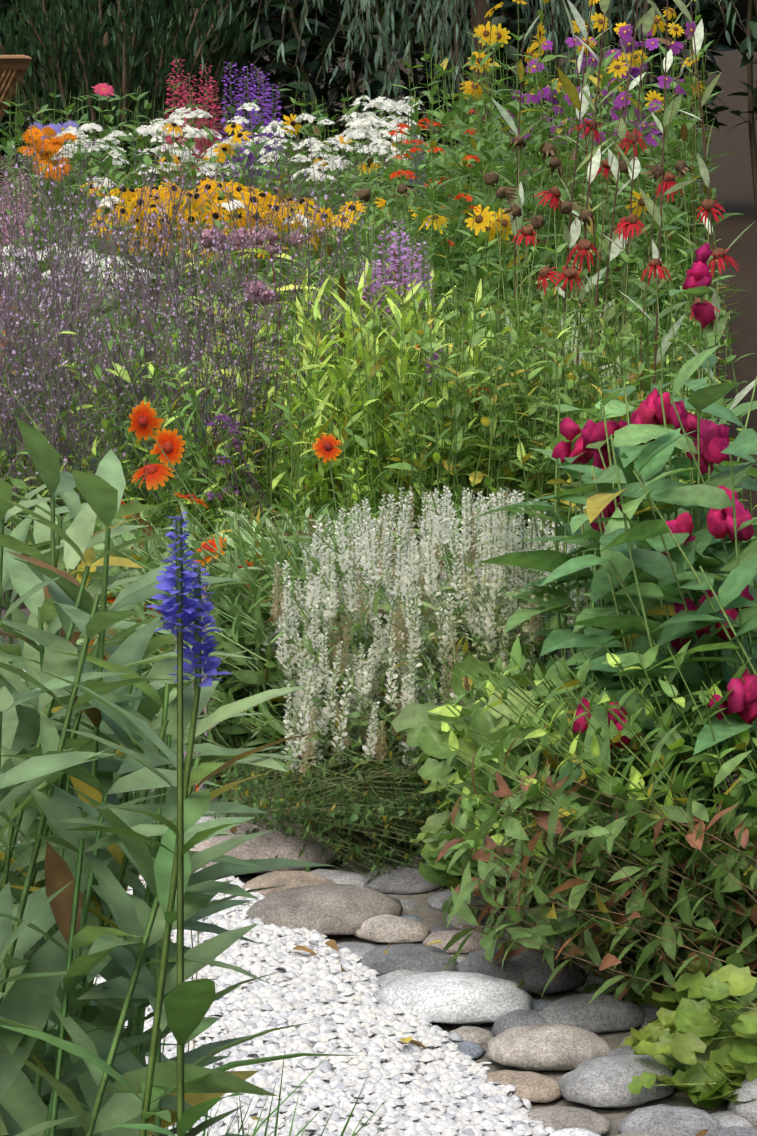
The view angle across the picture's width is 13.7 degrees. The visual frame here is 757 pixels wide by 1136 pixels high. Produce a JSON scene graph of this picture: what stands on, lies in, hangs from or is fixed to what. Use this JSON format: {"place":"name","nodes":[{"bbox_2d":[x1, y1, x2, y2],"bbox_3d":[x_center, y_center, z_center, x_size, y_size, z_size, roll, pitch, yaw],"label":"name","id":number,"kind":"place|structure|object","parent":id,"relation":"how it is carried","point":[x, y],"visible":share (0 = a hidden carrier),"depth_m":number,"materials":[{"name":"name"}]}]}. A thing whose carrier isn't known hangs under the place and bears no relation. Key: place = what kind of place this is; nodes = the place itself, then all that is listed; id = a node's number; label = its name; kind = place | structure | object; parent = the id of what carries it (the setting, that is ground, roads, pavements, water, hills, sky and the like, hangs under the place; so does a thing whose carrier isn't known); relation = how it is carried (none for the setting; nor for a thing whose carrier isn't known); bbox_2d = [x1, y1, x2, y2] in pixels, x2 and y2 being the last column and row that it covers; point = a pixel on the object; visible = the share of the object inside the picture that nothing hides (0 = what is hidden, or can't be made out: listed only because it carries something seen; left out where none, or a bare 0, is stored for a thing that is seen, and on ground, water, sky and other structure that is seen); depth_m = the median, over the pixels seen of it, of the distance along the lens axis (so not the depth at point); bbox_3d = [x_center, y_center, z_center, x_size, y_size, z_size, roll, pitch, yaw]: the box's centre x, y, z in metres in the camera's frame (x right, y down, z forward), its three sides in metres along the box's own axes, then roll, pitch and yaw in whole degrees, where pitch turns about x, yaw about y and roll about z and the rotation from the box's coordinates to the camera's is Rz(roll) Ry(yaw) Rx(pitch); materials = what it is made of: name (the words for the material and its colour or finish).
{"place":"outdoors","nodes":[
{"label":"outdoors","id":0,"kind":"place"},
{"bbox_2d":[0,8,37,197],"bbox_3d":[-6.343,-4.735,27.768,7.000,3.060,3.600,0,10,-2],"label":"dark timber pavilion","id":1,"kind":"structure","parent":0,"point":[3,152],"depth_m":27.05,"materials":[{"name":"wood"}]},
{"bbox_2d":[2,49,756,627],"bbox_3d":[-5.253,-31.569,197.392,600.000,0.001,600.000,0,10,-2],"label":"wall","id":2,"kind":"structure","parent":0,"point":[730,181],"depth_m":29.49,"materials":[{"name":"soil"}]},
{"bbox_2d":[0,55,31,122],"bbox_3d":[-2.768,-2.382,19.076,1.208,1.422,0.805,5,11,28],"label":"teak deck chair","id":3,"kind":"object","parent":2,"relation":"on","point":[13,68],"visible":1,"depth_m":18.94,"materials":[{"name":"brown wood"}]},
{"bbox_2d":[0,0,259,227],"bbox_3d":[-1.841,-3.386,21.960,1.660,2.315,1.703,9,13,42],"label":"ornamental grass","id":4,"kind":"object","parent":2,"relation":"on","point":[63,33],"depth_m":21.58,"materials":[{"name":"green plant"}]},
{"bbox_2d":[0,416,409,1135],"bbox_3d":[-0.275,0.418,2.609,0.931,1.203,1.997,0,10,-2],"label":"plants","id":5,"kind":"object","parent":2,"relation":"on","point":[76,918],"visible":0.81,"depth_m":1.85,"materials":[{"name":"green plant"}]},
{"bbox_2d":[0,96,422,494],"bbox_3d":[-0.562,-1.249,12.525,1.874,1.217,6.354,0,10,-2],"label":"flowers","id":6,"kind":"object","parent":2,"relation":"on","point":[355,131],"visible":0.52,"depth_m":13.84,"materials":[{"name":"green plant"}]},
{"bbox_2d":[0,116,436,646],"bbox_3d":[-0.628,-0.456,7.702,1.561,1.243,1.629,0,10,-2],"label":"flowers","id":7,"kind":"object","parent":2,"relation":"on","point":[12,318],"visible":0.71,"depth_m":7.47,"materials":[{"name":"purple plant"}]},
{"bbox_2d":[0,57,500,1135],"bbox_3d":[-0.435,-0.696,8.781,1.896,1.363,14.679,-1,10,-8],"label":"spire flowers","id":8,"kind":"object","parent":2,"relation":"on","point":[188,1005],"visible":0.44,"depth_m":7.24,"materials":[{"name":"green plant"}]},
{"bbox_2d":[80,114,453,441],"bbox_3d":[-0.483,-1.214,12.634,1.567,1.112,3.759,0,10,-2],"label":"yellow flowers","id":9,"kind":"object","parent":2,"relation":"on","point":[129,196],"visible":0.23,"depth_m":11.30,"materials":[{"name":"yellow plant"}]},
{"bbox_2d":[0,0,728,825],"bbox_3d":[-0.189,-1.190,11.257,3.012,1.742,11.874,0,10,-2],"label":"daisy flowers","id":10,"kind":"object","parent":2,"relation":"on","point":[238,632],"visible":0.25,"depth_m":6.46,"materials":[{"name":"green plant"}]},
{"bbox_2d":[0,26,756,1006],"bbox_3d":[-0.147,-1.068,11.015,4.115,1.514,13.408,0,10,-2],"label":"green foliage","id":11,"kind":"object","parent":2,"relation":"on","point":[512,452],"visible":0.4,"depth_m":7.28,"materials":[{"name":"green plant"}]},
{"bbox_2d":[0,0,756,222],"bbox_3d":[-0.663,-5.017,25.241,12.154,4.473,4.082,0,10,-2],"label":"shrub screen","id":12,"kind":"object","parent":2,"relation":"on","point":[312,52],"visible":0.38,"depth_m":25.09,"materials":[{"name":"green plant"}]},
{"bbox_2d":[0,608,756,1135],"bbox_3d":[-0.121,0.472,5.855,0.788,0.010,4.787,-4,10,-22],"label":"ground","id":13,"kind":"structure","parent":2,"relation":"on","point":[430,916],"depth_m":4.65,"materials":[{"name":"brown soil"}]},
{"bbox_2d":[21,668,756,1135],"bbox_3d":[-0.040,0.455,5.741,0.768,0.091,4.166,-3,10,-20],"label":"cobble edging","id":14,"kind":"object","parent":13,"relation":"on","point":[527,1032],"visible":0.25,"depth_m":4.65,"materials":[{"name":"stone"}]},
{"bbox_2d":[165,109,684,702],"bbox_3d":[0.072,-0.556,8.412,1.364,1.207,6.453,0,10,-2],"label":"cluster flowers","id":15,"kind":"object","parent":2,"relation":"on","point":[267,293],"visible":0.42,"depth_m":8.22,"materials":[{"name":"green plant"}]},
{"bbox_2d":[186,0,750,207],"bbox_3d":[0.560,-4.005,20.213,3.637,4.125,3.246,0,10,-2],"label":"willow foliage","id":16,"kind":"object","parent":2,"relation":"on","point":[479,9],"visible":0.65,"depth_m":20.33,"materials":[{"name":"green plant"}]},
{"bbox_2d":[205,637,756,1109],"bbox_3d":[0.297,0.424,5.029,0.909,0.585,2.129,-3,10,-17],"label":"edging plants","id":17,"kind":"object","parent":2,"relation":"on","point":[697,1035],"visible":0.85,"depth_m":4.61,"materials":[{"name":"green plant"}]},
{"bbox_2d":[260,486,745,841],"bbox_3d":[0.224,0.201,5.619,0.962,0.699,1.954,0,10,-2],"label":"white flowers","id":18,"kind":"object","parent":2,"relation":"on","point":[363,679],"visible":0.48,"depth_m":5.59,"materials":[{"name":"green plant"}]},
{"bbox_2d":[352,0,755,492],"bbox_3d":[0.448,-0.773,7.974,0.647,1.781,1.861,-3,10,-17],"label":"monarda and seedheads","id":19,"kind":"object","parent":2,"relation":"on","point":[620,237],"visible":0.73,"depth_m":7.60,"materials":[{"name":"green plant"}]},
{"bbox_2d":[465,243,756,874],"bbox_3d":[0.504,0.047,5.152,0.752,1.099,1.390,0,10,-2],"label":"plants","id":20,"kind":"object","parent":2,"relation":"on","point":[674,575],"visible":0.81,"depth_m":4.94,"materials":[{"name":"green plant"}]},
{"bbox_2d":[88,0,756,48],"label":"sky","id":21,"kind":"structure","parent":0,"point":[741,5],"materials":[{"name":"grey"}]},
{"bbox_3d":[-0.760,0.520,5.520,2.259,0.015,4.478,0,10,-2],"label":"shell path bed","id":22,"kind":"object","parent":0,"visible":0},
{"bbox_2d":[18,792,554,1135],"bbox_3d":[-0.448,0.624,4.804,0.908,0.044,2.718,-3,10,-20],"label":"gravel path","id":23,"kind":"structure","parent":22,"relation":"on","point":[439,1086],"depth_m":4.43,"materials":[{"name":"white gravel"}]},
{"bbox_2d":[226,777,708,1135],"bbox_3d":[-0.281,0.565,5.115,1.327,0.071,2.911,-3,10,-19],"label":"fallen leaf litter","id":24,"kind":"object","parent":23,"relation":"on","point":[332,943],"visible":0.25,"depth_m":4.83,"materials":[{"name":"brown plant"}]}
]}

